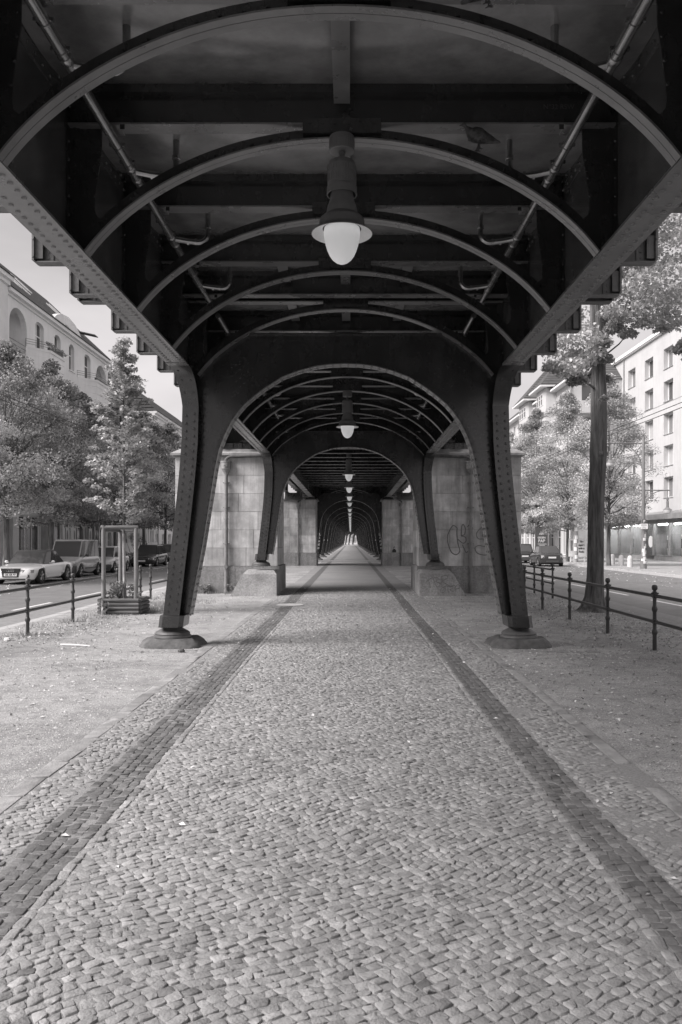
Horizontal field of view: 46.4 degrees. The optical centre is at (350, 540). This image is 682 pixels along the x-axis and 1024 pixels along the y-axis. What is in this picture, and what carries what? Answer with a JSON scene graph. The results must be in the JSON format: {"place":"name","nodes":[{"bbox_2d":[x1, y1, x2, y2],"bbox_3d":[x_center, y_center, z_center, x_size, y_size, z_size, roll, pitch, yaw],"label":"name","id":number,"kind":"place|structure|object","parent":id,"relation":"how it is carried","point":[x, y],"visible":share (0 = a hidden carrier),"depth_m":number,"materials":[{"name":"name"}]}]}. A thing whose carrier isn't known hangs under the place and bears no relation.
{"place":"outdoors","nodes":[
{"label":"outdoors","id":0,"kind":"place"},
{"bbox_2d":[0,266,14,565],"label":"apartment house","id":1,"kind":"structure","parent":0,"point":[6,278],"depth_m":46.61,"materials":[{"name":"paint"}]},
{"bbox_2d":[0,263,112,559],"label":"apartment house","id":2,"kind":"structure","parent":0,"point":[41,330],"depth_m":53.88,"materials":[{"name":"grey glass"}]},
{"bbox_2d":[19,515,38,549],"bbox_3d":[-20.756,-0.175,51.150,0.060,2.850,3.500,0,0,0],"label":"window","id":3,"kind":"structure","parent":2,"relation":"in","point":[28,537],"depth_m":51.40,"materials":[{"name":"grey glass"}]},
{"bbox_2d":[36,323,40,348],"bbox_3d":[-20.824,-13.300,52.700,0.064,2.200,1.400,0,0,0],"label":"window","id":4,"kind":"structure","parent":2,"relation":"in","point":[38,332],"depth_m":53.16,"materials":[{"name":"grey glass"}]},
{"bbox_2d":[54,521,60,540],"bbox_3d":[-20.756,-0.150,55.750,0.060,2.900,2.300,0,0,0],"label":"window","id":5,"kind":"structure","parent":2,"relation":"in","point":[57,529],"depth_m":56.41,"materials":[{"name":"grey glass"}]},
{"bbox_2d":[84,356,87,377],"bbox_3d":[-20.824,-13.400,62.250,0.064,2.200,1.500,0,0,0],"label":"window","id":6,"kind":"structure","parent":2,"relation":"in","point":[85,359],"depth_m":62.58,"materials":[{"name":"grey glass"}]},
{"bbox_2d":[88,522,100,545],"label":"window","id":7,"kind":"structure","parent":2,"relation":"in","point":[96,532],"depth_m":65.07,"materials":[{"name":"grey glass"}]},
{"bbox_2d":[0,563,166,617],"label":"road","id":8,"kind":"structure","parent":0,"point":[11,602],"depth_m":29.50,"materials":[{"name":"asphalt"}]},
{"bbox_2d":[0,550,72,583],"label":"parked car","id":9,"kind":"object","parent":8,"relation":"on","point":[39,566],"visible":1,"depth_m":33.45,"materials":[{"name":"white paint"}]},
{"bbox_2d":[52,531,100,576],"bbox_3d":[-13.826,0.659,39.599,2.010,2.241,4.070,0,0,0],"label":"parked car","id":10,"kind":"object","parent":8,"relation":"on","point":[82,555],"visible":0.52,"depth_m":38.95,"materials":[{"name":"grey paint"}]},
{"bbox_2d":[98,546,129,572],"bbox_3d":[-13.876,1.049,45.299,1.990,1.462,4.070,0,0,0],"label":"parked car","id":11,"kind":"object","parent":8,"relation":"on","point":[112,565],"visible":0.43,"depth_m":44.55,"materials":[{"name":"silver metal"}]},
{"bbox_2d":[129,544,168,565],"bbox_3d":[-14.076,1.016,55.774,2.060,1.528,4.420,0,0,0],"label":"parked car","id":12,"kind":"object","parent":8,"relation":"on","point":[156,555],"visible":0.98,"depth_m":55.05,"materials":[{"name":"grey paint"}]},
{"bbox_2d":[162,544,170,561],"bbox_3d":[-13.976,1.024,61.449,2.060,1.512,4.170,0,0,0],"label":"parked car","id":13,"kind":"object","parent":8,"relation":"on","point":[167,547],"visible":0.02,"depth_m":60.83,"materials":[{"name":"grey paint"}]},
{"bbox_2d":[0,399,173,468],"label":"overhead wire","id":14,"kind":"object","parent":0,"point":[65,424],"visible":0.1,"depth_m":24.28,"materials":[{"name":"metal"}]},
{"bbox_2d":[0,393,173,465],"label":"overhead wire","id":15,"kind":"object","parent":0,"point":[61,418],"visible":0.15,"depth_m":23.71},
{"bbox_2d":[108,400,149,545],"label":"apartment house","id":16,"kind":"structure","parent":0,"point":[110,538],"depth_m":74.30,"materials":[{"name":"grey concrete"}]},
{"bbox_2d":[108,371,181,544],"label":"apartment house","id":17,"kind":"structure","parent":0,"point":[162,415],"depth_m":86.73,"materials":[{"name":"grey concrete"}]},
{"bbox_2d":[0,583,681,1023],"bbox_3d":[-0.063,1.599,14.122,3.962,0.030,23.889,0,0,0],"label":"path","id":18,"kind":"structure","parent":0,"point":[338,659],"depth_m":3.98,"materials":[{"name":"stone"}]},
{"bbox_2d":[276,603,304,605],"bbox_3d":[-1.496,1.598,19.700,0.720,0.024,0.720,0,0,0],"label":"manhole cover","id":19,"kind":"object","parent":18,"relation":"on","point":[290,604],"visible":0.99,"depth_m":19.72,"materials":[{"name":"metal"}]},
{"bbox_2d":[0,589,681,963],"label":"dark paver strip","id":20,"kind":"object","parent":18,"relation":"on","point":[46,871],"visible":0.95,"depth_m":4.79,"materials":[{"name":"stone"}]},
{"bbox_2d":[0,589,681,817],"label":"path edging","id":21,"kind":"object","parent":18,"relation":"on","point":[25,787],"visible":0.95,"depth_m":6.70,"materials":[{"name":"stone"}]},
{"bbox_2d":[0,543,681,801],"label":"median gravel","id":22,"kind":"structure","parent":0,"point":[294,574],"depth_m":9.94,"materials":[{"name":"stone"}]},
{"bbox_2d":[0,565,142,635],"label":"railing","id":23,"kind":"object","parent":22,"relation":"on","point":[27,587],"visible":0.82,"depth_m":14.86,"materials":[{"name":"metal"}]},
{"bbox_2d":[97,525,149,614],"bbox_3d":[-5.026,0.644,17.663,0.961,1.952,0.896,0,0,0],"label":"tree guard","id":24,"kind":"object","parent":22,"relation":"on","point":[135,605],"visible":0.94,"depth_m":17.30,"materials":[{"name":"grey wood"}]},
{"bbox_2d":[106,588,116,598],"bbox_3d":[-5.279,1.171,17.519,0.284,0.264,0.274,0,0,-27],"label":"weed plant","id":25,"kind":"object","parent":24,"relation":"on","point":[112,593],"visible":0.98,"depth_m":17.52,"materials":[{"name":"grey plant"}]},
{"bbox_2d":[109,580,127,598],"bbox_3d":[-5.136,1.097,17.614,0.435,0.450,0.322,0,0,-29],"label":"weed plant","id":26,"kind":"object","parent":24,"relation":"on","point":[118,589],"visible":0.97,"depth_m":17.59,"materials":[{"name":"grey plant"}]},
{"bbox_2d":[82,337,164,598],"bbox_3d":[-5.093,-1.529,17.653,1.919,6.061,1.948,0,0,0],"label":"young tree","id":27,"kind":"object","parent":24,"relation":"on","point":[130,427],"visible":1,"depth_m":17.59,"materials":[{"name":"grey plant"}]},
{"bbox_2d":[90,640,219,652],"bbox_3d":[-2.675,1.612,11.784,2.138,0.036,0.940,0,0,-39],"label":"slab border","id":28,"kind":"object","parent":22,"relation":"on","point":[213,642],"visible":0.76,"depth_m":11.52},
{"bbox_2d":[149,562,168,598],"bbox_3d":[-5.473,1.139,27.050,0.110,0.982,10.600,0,0,0],"label":"railing","id":29,"kind":"object","parent":22,"relation":"on","point":[150,576],"visible":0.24,"depth_m":21.80,"materials":[{"name":"metal"}]},
{"bbox_2d":[199,584,211,592],"bbox_3d":[-4.416,1.464,24.016,0.614,0.323,0.271,0,0,-45],"label":"weed plant","id":30,"kind":"object","parent":22,"relation":"on","point":[208,587],"visible":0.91,"depth_m":24.02,"materials":[{"name":"grey plant"}]},
{"bbox_2d":[170,449,285,592],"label":"stone pier","id":31,"kind":"structure","parent":22,"relation":"on","point":[231,551],"depth_m":24.25,"materials":[{"name":"stone"}]},
{"bbox_2d":[224,419,467,499],"bbox_3d":[-0.076,-3.377,37.225,8.100,1.645,26.750,0,0,0],"label":"viaduct span","id":32,"kind":"object","parent":31,"relation":"on","point":[328,468],"visible":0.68,"depth_m":36.82,"materials":[{"name":"metal"}]},
{"bbox_2d":[342,454,354,480],"bbox_3d":[-0.076,-2.951,32.300,0.532,1.103,0.532,0,0,0],"label":"pendant lamp","id":33,"kind":"object","parent":32,"relation":"hanging from","point":[348,473],"visible":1,"depth_m":32.19,"materials":[{"name":"black"}]},
{"bbox_2d":[344,479,353,492],"bbox_3d":[-0.076,-2.951,40.300,0.532,1.103,0.532,0,0,0],"label":"pendant lamp","id":34,"kind":"object","parent":32,"relation":"hanging from","point":[348,486],"visible":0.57,"depth_m":40.18,"materials":[{"name":"white"}]},
{"bbox_2d":[230,569,279,595],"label":"stone block","id":35,"kind":"structure","parent":22,"relation":"on","point":[258,582],"depth_m":23.06,"materials":[{"name":"stone"}]},
{"bbox_2d":[111,305,581,565],"bbox_3d":[-0.076,-1.720,18.003,8.100,4.960,11.764,0,0,0],"label":"viaduct span","id":36,"kind":"object","parent":35,"relation":"on","point":[317,394],"visible":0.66,"depth_m":20.29,"materials":[{"name":"paint"}]},
{"bbox_2d":[336,390,357,437],"bbox_3d":[-0.076,-2.951,18.700,0.532,1.103,0.532,0,0,0],"label":"pendant lamp","id":37,"kind":"object","parent":36,"relation":"hanging from","point":[347,425],"visible":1,"depth_m":18.59,"materials":[{"name":"black"}]},
{"bbox_2d":[283,496,318,565],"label":"stone pier","id":38,"kind":"structure","parent":22,"relation":"on","point":[300,532],"depth_m":50.60,"materials":[{"name":"stone"}]},
{"bbox_2d":[0,590,663,650],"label":"grass","id":39,"kind":"structure","parent":22,"relation":"on","point":[151,607],"depth_m":16.80,"materials":[{"name":"plant"}]},
{"bbox_2d":[0,0,681,648],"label":"viaduct span","id":40,"kind":"object","parent":22,"relation":"on","point":[164,180],"visible":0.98,"depth_m":7.06,"materials":[{"name":"paint"}]},
{"bbox_2d":[311,131,371,264],"bbox_3d":[-0.076,-2.951,6.920,0.532,1.103,0.532,0,0,0],"label":"pendant lamp","id":41,"kind":"object","parent":40,"relation":"hanging from","point":[341,231],"visible":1,"depth_m":6.82,"materials":[{"name":"metal"}]},
{"bbox_2d":[461,0,492,8],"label":"pigeon","id":42,"kind":"object","parent":40,"relation":"on","point":[463,2],"visible":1,"depth_m":5.26,"materials":[{"name":"plastic"}]},
{"bbox_2d":[459,123,499,151],"bbox_3d":[1.121,-3.505,6.920,0.362,0.229,0.155,0,0,-7],"label":"pigeon","id":43,"kind":"object","parent":40,"relation":"on","point":[478,136],"visible":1,"depth_m":6.89,"materials":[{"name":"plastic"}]},
{"bbox_2d":[1,587,681,961],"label":"fallen leaves","id":44,"kind":"object","parent":22,"relation":"on","point":[617,631],"visible":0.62,"depth_m":13.03,"materials":[{"name":"grey plant"}]},
{"bbox_2d":[302,494,395,559],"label":"viaduct span","id":45,"kind":"object","parent":22,"relation":"on","point":[333,508],"visible":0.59,"depth_m":65.14,"materials":[{"name":"metal"}]},
{"bbox_2d":[291,486,407,542],"bbox_3d":[-0.076,-1.290,56.492,8.100,5.820,11.585,0,0,0],"label":"viaduct span","id":46,"kind":"object","parent":22,"relation":"on","point":[327,497],"visible":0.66,"depth_m":53.99,"materials":[{"name":"metal"}]},
{"bbox_2d":[318,560,380,561],"bbox_3d":[0.040,1.604,62.365,6.603,0.032,3.670,0,0,0],"label":"sett strip","id":47,"kind":"object","parent":22,"relation":"on","point":[350,560],"visible":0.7,"depth_m":63.06,"materials":[{"name":"stone"}]},
{"bbox_2d":[320,507,379,556],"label":"viaduct span","id":48,"kind":"object","parent":22,"relation":"on","point":[344,510],"visible":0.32,"depth_m":76.29,"materials":[{"name":"metal"}]},
{"bbox_2d":[324,512,375,554],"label":"viaduct span","id":49,"kind":"object","parent":22,"relation":"on","point":[339,516],"visible":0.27,"depth_m":87.44,"materials":[{"name":"metal"}]},
{"bbox_2d":[327,516,372,553],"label":"viaduct span","id":50,"kind":"object","parent":22,"relation":"on","point":[347,517],"visible":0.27,"depth_m":98.59,"materials":[{"name":"metal"}]},
{"bbox_2d":[330,519,369,551],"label":"viaduct span","id":51,"kind":"object","parent":22,"relation":"on","point":[342,521],"visible":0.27,"depth_m":109.74,"materials":[{"name":"metal"}]},
{"bbox_2d":[332,521,367,550],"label":"viaduct span","id":52,"kind":"object","parent":22,"relation":"on","point":[348,522],"visible":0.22,"depth_m":120.89,"materials":[{"name":"metal"}]},
{"bbox_2d":[334,523,365,549],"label":"viaduct span","id":53,"kind":"object","parent":22,"relation":"on","point":[346,524],"visible":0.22,"depth_m":132.04,"materials":[{"name":"metal"}]},
{"bbox_2d":[335,524,364,548],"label":"viaduct span","id":54,"kind":"object","parent":22,"relation":"on","point":[347,525],"visible":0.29,"depth_m":143.18,"materials":[{"name":"metal"}]},
{"bbox_2d":[380,496,412,565],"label":"stone pier","id":55,"kind":"structure","parent":22,"relation":"on","point":[397,532],"depth_m":50.60,"materials":[{"name":"stone"}]},
{"bbox_2d":[416,569,465,595],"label":"stone block","id":56,"kind":"structure","parent":22,"relation":"on","point":[436,582],"depth_m":23.05,"materials":[{"name":"stone"}]},
{"bbox_2d":[411,449,525,592],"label":"stone pier","id":57,"kind":"structure","parent":22,"relation":"on","point":[461,542],"depth_m":24.25,"materials":[{"name":"stone"}]},
{"bbox_2d":[471,640,600,652],"bbox_3d":[2.522,1.613,11.785,2.133,0.035,0.945,0,0,38],"label":"slab border","id":58,"kind":"object","parent":22,"relation":"on","point":[484,647],"visible":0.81,"depth_m":11.53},
{"bbox_2d":[522,562,554,598],"bbox_3d":[5.607,1.139,26.500,0.110,0.982,8.900,0,0,0],"label":"railing","id":59,"kind":"object","parent":22,"relation":"on","point":[534,566],"visible":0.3,"depth_m":23.42,"materials":[{"name":"metal"}]},
{"bbox_2d":[523,566,681,650],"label":"railing","id":60,"kind":"object","parent":22,"relation":"on","point":[653,594],"visible":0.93,"depth_m":13.77,"materials":[{"name":"metal"}]},
{"bbox_2d":[540,213,681,612],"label":"linden tree","id":61,"kind":"object","parent":22,"relation":"on","point":[612,321],"visible":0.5,"depth_m":17.85,"materials":[{"name":"grey plant"}]},
{"bbox_2d":[0,213,681,542],"label":"sky","id":62,"kind":"structure","parent":0,"point":[51,282],"materials":[{"name":"white"}]},
{"bbox_2d":[3,563,681,594],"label":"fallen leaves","id":63,"kind":"object","parent":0,"point":[528,563],"visible":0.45,"depth_m":39.00,"materials":[{"name":"grey plant"}]},
{"bbox_2d":[287,546,409,589],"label":"path","id":64,"kind":"structure","parent":0,"point":[346,575],"depth_m":36.39,"materials":[{"name":"stone"}]},
{"bbox_2d":[300,546,344,588],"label":"dark paver strip","id":65,"kind":"object","parent":64,"relation":"on","point":[309,582],"visible":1,"depth_m":36.30,"materials":[{"name":"stone"}]},
{"bbox_2d":[355,546,394,588],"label":"dark paver strip","id":66,"kind":"object","parent":64,"relation":"on","point":[387,583],"visible":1,"depth_m":36.30,"materials":[{"name":"stone"}]},
{"bbox_2d":[509,350,621,556],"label":"apartment house","id":67,"kind":"structure","parent":0,"point":[545,391],"depth_m":84.59,"materials":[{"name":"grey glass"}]},
{"bbox_2d":[558,527,560,552],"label":"pole","id":68,"kind":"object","parent":67,"relation":"in","point":[559,532],"depth_m":84.60,"materials":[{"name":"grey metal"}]},
{"bbox_2d":[582,385,590,399],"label":"balcony door","id":69,"kind":"structure","parent":67,"relation":"in","point":[586,388],"depth_m":78.93,"materials":[{"name":"grey glass"}]},
{"bbox_2d":[521,407,681,471],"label":"overhead wire","id":70,"kind":"object","parent":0,"point":[613,433],"visible":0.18,"depth_m":26.28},
{"bbox_2d":[522,561,681,617],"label":"road","id":71,"kind":"structure","parent":0,"point":[646,602],"depth_m":32.18,"materials":[{"name":"asphalt"}]},
{"bbox_2d":[0,581,681,626],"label":"gutter strip","id":72,"kind":"object","parent":71,"relation":"on","point":[642,612],"depth_m":20.50,"materials":[{"name":"stone"}]},
{"bbox_2d":[15,575,681,609],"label":"road marking","id":73,"kind":"object","parent":71,"relation":"on","point":[162,579],"visible":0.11,"depth_m":25.23,"materials":[{"name":"paint"}]},
{"bbox_2d":[521,544,532,561],"bbox_3d":[13.624,1.024,64.201,2.010,1.512,4.070,0,0,0],"label":"parked car","id":74,"kind":"object","parent":71,"relation":"on","point":[526,549],"visible":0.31,"depth_m":62.37,"materials":[{"name":"grey paint"}]},
{"bbox_2d":[529,546,562,565],"bbox_3d":[13.674,1.084,55.859,1.990,1.392,3.754,0,0,0],"label":"parked car","id":75,"kind":"object","parent":71,"relation":"on","point":[540,555],"visible":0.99,"depth_m":54.44,"materials":[{"name":"grey paint"}]},
{"bbox_2d":[522,402,681,468],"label":"overhead wire","id":76,"kind":"object","parent":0,"point":[610,430],"visible":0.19,"depth_m":26.42,"materials":[{"name":"metal"}]},
{"bbox_2d":[563,557,681,574],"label":"pavement","id":77,"kind":"structure","parent":0,"point":[656,566],"depth_m":52.93,"materials":[{"name":"concrete"}]},
{"bbox_2d":[510,431,538,534],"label":"lime tree","id":78,"kind":"object","parent":77,"relation":"on","point":[512,437],"visible":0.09,"depth_m":84.40,"materials":[{"name":"grey plant"}]},
{"bbox_2d":[535,527,547,547],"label":"poster stand","id":79,"kind":"object","parent":77,"relation":"on","point":[541,539],"visible":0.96,"depth_m":67.00,"materials":[{"name":"paper"}]},
{"bbox_2d":[510,407,573,533],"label":"lime tree","id":80,"kind":"object","parent":77,"relation":"on","point":[532,423],"visible":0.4,"depth_m":72.71,"materials":[{"name":"grey plant"}]},
{"bbox_2d":[523,390,614,561],"bbox_3d":[17.081,-5.040,62.447,6.997,13.508,7.018,0,0,0],"label":"lime tree","id":81,"kind":"object","parent":77,"relation":"on","point":[565,418],"visible":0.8,"depth_m":62.09,"materials":[{"name":"grey plant"}]},
{"bbox_2d":[573,520,577,561],"bbox_3d":[17.227,0.070,60.997,0.406,3.200,0.406,0,0,0],"label":"advertising post","id":82,"kind":"object","parent":77,"relation":"on","point":[575,544],"visible":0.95,"depth_m":60.83,"materials":[{"name":"paper"}]},
{"bbox_2d":[569,539,585,561],"bbox_3d":[17.670,0.760,62.053,1.350,1.820,0.135,0,0,0],"label":"poster stand","id":83,"kind":"object","parent":77,"relation":"on","point":[581,547],"visible":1,"depth_m":62.00,"materials":[{"name":"paper"}]},
{"bbox_2d":[557,372,668,565],"bbox_3d":[17.125,-4.676,52.521,6.889,12.772,6.886,0,0,0],"label":"lime tree","id":84,"kind":"object","parent":77,"relation":"on","point":[621,412],"visible":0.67,"depth_m":51.84,"materials":[{"name":"grey plant"}]},
{"bbox_2d":[618,555,623,565],"bbox_3d":[17.933,1.308,52.800,0.370,0.725,0.370,0,0,0],"label":"bollard","id":85,"kind":"object","parent":77,"relation":"on","point":[621,561],"visible":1,"depth_m":52.66,"materials":[{"name":"concrete"}]},
{"bbox_2d":[627,555,632,566],"bbox_3d":[17.606,1.308,50.200,0.370,0.725,0.370,0,0,0],"label":"bollard","id":86,"kind":"object","parent":77,"relation":"on","point":[629,560],"visible":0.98,"depth_m":50.07,"materials":[{"name":"concrete"}]},
{"bbox_2d":[606,432,671,568],"bbox_3d":[17.009,-2.370,47.000,3.860,8.060,0.490,0,0,0],"label":"street lamp","id":87,"kind":"object","parent":77,"relation":"on","point":[644,526],"visible":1,"depth_m":46.92,"materials":[{"name":"metal"}]},
{"bbox_2d":[604,510,681,561],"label":"shop pavilion","id":88,"kind":"structure","parent":77,"relation":"on","point":[662,525],"depth_m":67.31,"materials":[{"name":"white"}]},
{"bbox_2d":[611,314,681,514],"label":"apartment block","id":89,"kind":"structure","parent":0,"point":[649,368],"depth_m":69.66,"materials":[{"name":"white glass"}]},
{"bbox_2d":[649,359,652,377],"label":"window","id":90,"kind":"structure","parent":89,"relation":"in","point":[651,361],"depth_m":72.58,"materials":[{"name":"white glass"}]},
{"bbox_2d":[649,390,652,408],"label":"window","id":91,"kind":"structure","parent":89,"relation":"in","point":[651,392],"depth_m":72.51,"materials":[{"name":"white glass"}]},
{"bbox_2d":[649,421,652,439],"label":"window","id":92,"kind":"structure","parent":89,"relation":"in","point":[650,423],"depth_m":72.45,"materials":[{"name":"white glass"}]},
{"bbox_2d":[668,348,672,366],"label":"window","id":93,"kind":"structure","parent":89,"relation":"in","point":[670,355],"depth_m":68.15,"materials":[{"name":"white glass"}]},
{"bbox_2d":[668,380,672,399],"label":"window","id":94,"kind":"structure","parent":89,"relation":"in","point":[670,384],"depth_m":68.15,"materials":[{"name":"white glass"}]},
{"bbox_2d":[668,413,672,432],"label":"window","id":95,"kind":"structure","parent":89,"relation":"in","point":[670,417],"depth_m":68.15,"materials":[{"name":"white glass"}]},
{"bbox_2d":[668,445,672,464],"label":"window","id":96,"kind":"structure","parent":89,"relation":"in","point":[670,448],"depth_m":68.15,"materials":[{"name":"white glass"}]},
{"bbox_2d":[668,477,672,496],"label":"window","id":97,"kind":"structure","parent":89,"relation":"in","point":[670,480],"depth_m":68.15,"materials":[{"name":"white glass"}]},
{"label":"pavement","id":98,"kind":"structure","parent":0,"visible":0},
{"bbox_2d":[0,403,21,463],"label":"lime tree","id":99,"kind":"object","parent":98,"relation":"on","point":[2,431],"visible":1,"depth_m":32.20,"materials":[{"name":"grey plant"}]},
{"bbox_2d":[0,339,82,565],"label":"lime tree","id":100,"kind":"object","parent":98,"relation":"on","point":[11,360],"visible":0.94,"depth_m":36.72,"materials":[{"name":"grey plant"}]},
{"bbox_2d":[0,358,110,549],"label":"lime tree","id":101,"kind":"object","parent":98,"relation":"on","point":[48,372],"visible":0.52,"depth_m":41.69,"materials":[{"name":"grey plant"}]},
{"bbox_2d":[30,391,142,538],"bbox_3d":[-16.003,-3.577,47.220,6.902,10.581,6.550,0,0,0],"label":"lime tree","id":102,"kind":"object","parent":98,"relation":"on","point":[84,399],"visible":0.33,"depth_m":47.12,"materials":[{"name":"grey plant"}]},
{"bbox_2d":[69,400,166,545],"bbox_3d":[-15.877,-4.039,53.960,6.676,11.513,6.768,0,0,0],"label":"lime tree","id":103,"kind":"object","parent":98,"relation":"on","point":[142,503],"visible":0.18,"depth_m":53.89,"materials":[{"name":"grey plant"}]},
{"bbox_2d":[96,410,175,543],"bbox_3d":[-16.260,-4.198,61.596,6.804,11.828,6.757,0,0,0],"label":"lime tree","id":104,"kind":"object","parent":98,"relation":"on","point":[161,448],"visible":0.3,"depth_m":60.91,"materials":[{"name":"grey plant"}]},
{"bbox_2d":[117,529,159,557],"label":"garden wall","id":105,"kind":"structure","parent":98,"relation":"on","point":[130,548],"depth_m":74.62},
{"bbox_2d":[153,512,162,543],"bbox_3d":[-15.451,-0.315,63.965,0.750,3.970,0.141,0,0,0],"label":"street sign","id":106,"kind":"object","parent":98,"relation":"on","point":[159,514],"visible":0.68,"depth_m":63.92,"materials":[{"name":"metal"}]},
{"bbox_2d":[144,421,180,543],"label":"lime tree","id":107,"kind":"object","parent":98,"relation":"on","point":[171,436],"visible":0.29,"depth_m":67.91,"materials":[{"name":"grey plant"}]},
{"bbox_2d":[156,435,181,519],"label":"lime tree","id":108,"kind":"object","parent":98,"relation":"on","point":[171,506],"visible":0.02,"depth_m":77.20,"materials":[{"name":"grey plant"}]},
{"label":"ground","id":109,"kind":"structure","parent":0,"visible":0},
{"bbox_2d":[0,586,165,629],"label":"kerb","id":110,"kind":"structure","parent":109,"relation":"on","point":[44,617],"depth_m":17.32,"materials":[{"name":"stone"}]},
{"bbox_2d":[563,563,681,577],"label":"kerb","id":111,"kind":"structure","parent":109,"relation":"on","point":[652,573],"depth_m":43.10,"materials":[{"name":"stone"}]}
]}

